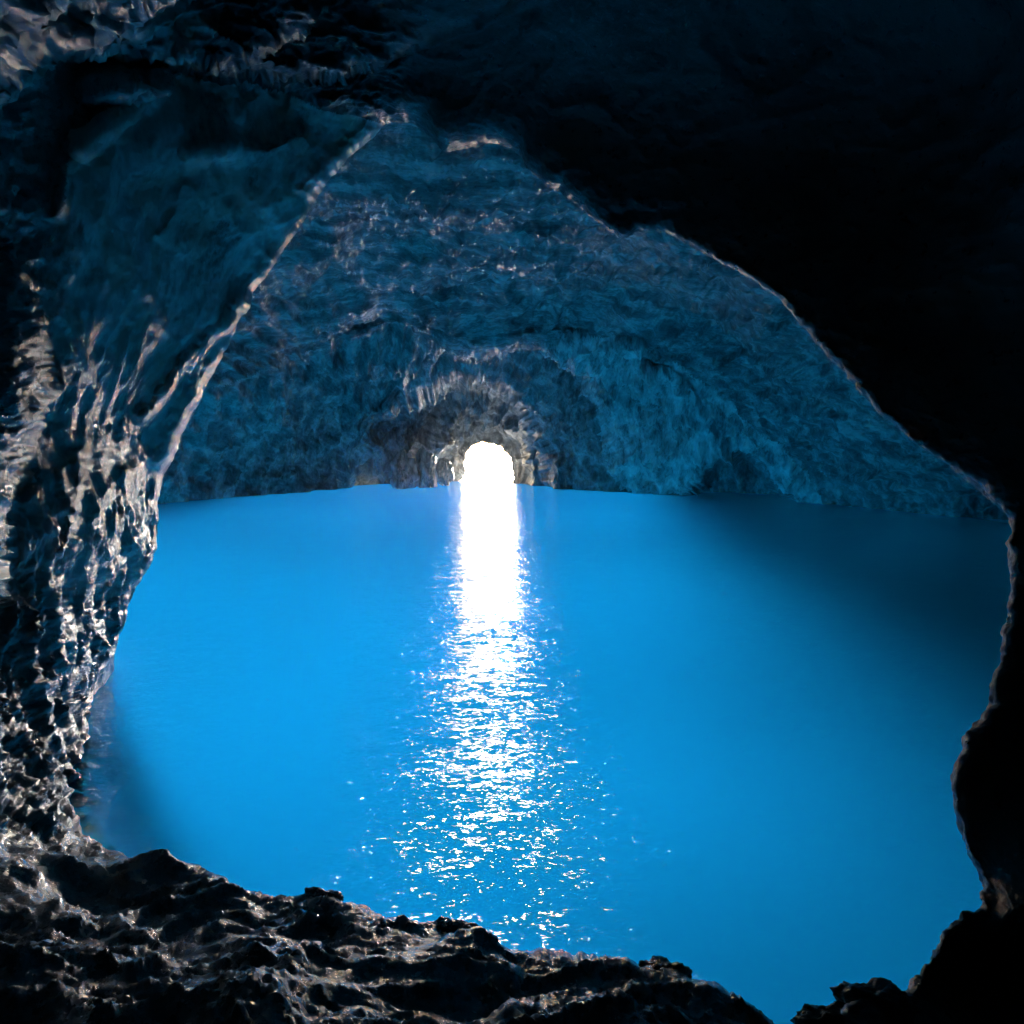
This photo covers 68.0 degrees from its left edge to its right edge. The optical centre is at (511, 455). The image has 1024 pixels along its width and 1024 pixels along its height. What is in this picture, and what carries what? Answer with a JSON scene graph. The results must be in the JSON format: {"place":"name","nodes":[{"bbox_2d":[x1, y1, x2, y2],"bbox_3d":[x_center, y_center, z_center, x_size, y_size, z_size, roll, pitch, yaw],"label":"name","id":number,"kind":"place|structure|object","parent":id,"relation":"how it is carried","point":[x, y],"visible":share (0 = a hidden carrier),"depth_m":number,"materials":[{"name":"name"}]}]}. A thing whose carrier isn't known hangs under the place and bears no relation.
{"place":"outdoors","nodes":[
{"label":"outdoors","id":0,"kind":"place"},
{"bbox_2d":[0,52,382,832],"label":"rock wall","id":1,"kind":"structure","parent":0,"point":[152,216],"depth_m":6.94,"materials":[{"name":"grey stone"}]},
{"bbox_2d":[0,812,773,1023],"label":"rock ledge","id":2,"kind":"object","parent":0,"point":[92,931],"visible":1,"depth_m":2.84,"materials":[{"name":"black stone"}]},
{"bbox_2d":[304,886,343,901],"bbox_3d":[-0.910,2.127,3.618,0.220,0.107,0.142,0,0,0],"label":"boulder","id":3,"kind":"object","parent":2,"relation":"on","point":[313,891],"visible":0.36,"depth_m":3.63,"materials":[{"name":"black stone"}]},
{"bbox_2d":[432,916,477,932],"bbox_3d":[-0.286,2.130,3.359,0.269,0.125,0.200,0,0,26],"label":"boulder","id":4,"kind":"object","parent":2,"relation":"on","point":[443,923],"visible":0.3,"depth_m":3.36,"materials":[{"name":"black stone"}]},
{"bbox_2d":[638,955,692,978],"bbox_3d":[0.607,2.072,3.021,0.235,0.119,0.177,0,0,0],"label":"boulder","id":5,"kind":"object","parent":2,"relation":"on","point":[656,962],"visible":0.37,"depth_m":3.03,"materials":[{"name":"black stone"}]},
{"bbox_2d":[460,442,513,482],"label":"sky","id":6,"kind":"structure","parent":0,"point":[484,462],"materials":[{"name":"white"}]},
{"bbox_2d":[0,0,1023,1023],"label":"rock overhang","id":7,"kind":"object","parent":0,"point":[843,180],"visible":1,"depth_m":6.51,"materials":[{"name":"black stone"}]},
{"bbox_2d":[790,1003,849,1023],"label":"boulder","id":8,"kind":"object","parent":7,"relation":"on","point":[807,1013],"visible":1,"depth_m":2.84,"materials":[{"name":"black stone"}]},
{"bbox_2d":[829,977,920,1023],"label":"boulder","id":9,"kind":"object","parent":7,"relation":"on","point":[893,1002],"visible":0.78,"depth_m":3.03,"materials":[{"name":"black stone"}]},
{"bbox_2d":[68,481,1023,1023],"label":"water","id":10,"kind":"structure","parent":0,"point":[716,737],"depth_m":7.25,"materials":[{"name":"blue liquid"}]},
{"bbox_2d":[389,448,419,488],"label":"boulder","id":11,"kind":"object","parent":10,"relation":"in","point":[403,467],"visible":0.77,"depth_m":56.15,"materials":[{"name":"grey stone"}]},
{"bbox_2d":[416,446,437,487],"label":"boulder","id":12,"kind":"object","parent":10,"relation":"in","point":[427,464],"visible":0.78,"depth_m":58.01,"materials":[{"name":"grey stone"}]},
{"bbox_2d":[436,457,454,485],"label":"boulder","id":13,"kind":"object","parent":10,"relation":"in","point":[444,470],"visible":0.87,"depth_m":61.58,"materials":[{"name":"grey stone"}]},
{"bbox_2d":[158,122,1008,519],"bbox_3d":[2.866,10.935,43.366,44.891,42.131,68.829,0,0,21],"label":"cave vault","id":14,"kind":"object","parent":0,"point":[416,290],"visible":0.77,"depth_m":37.34,"materials":[{"name":"stone"}]}
]}

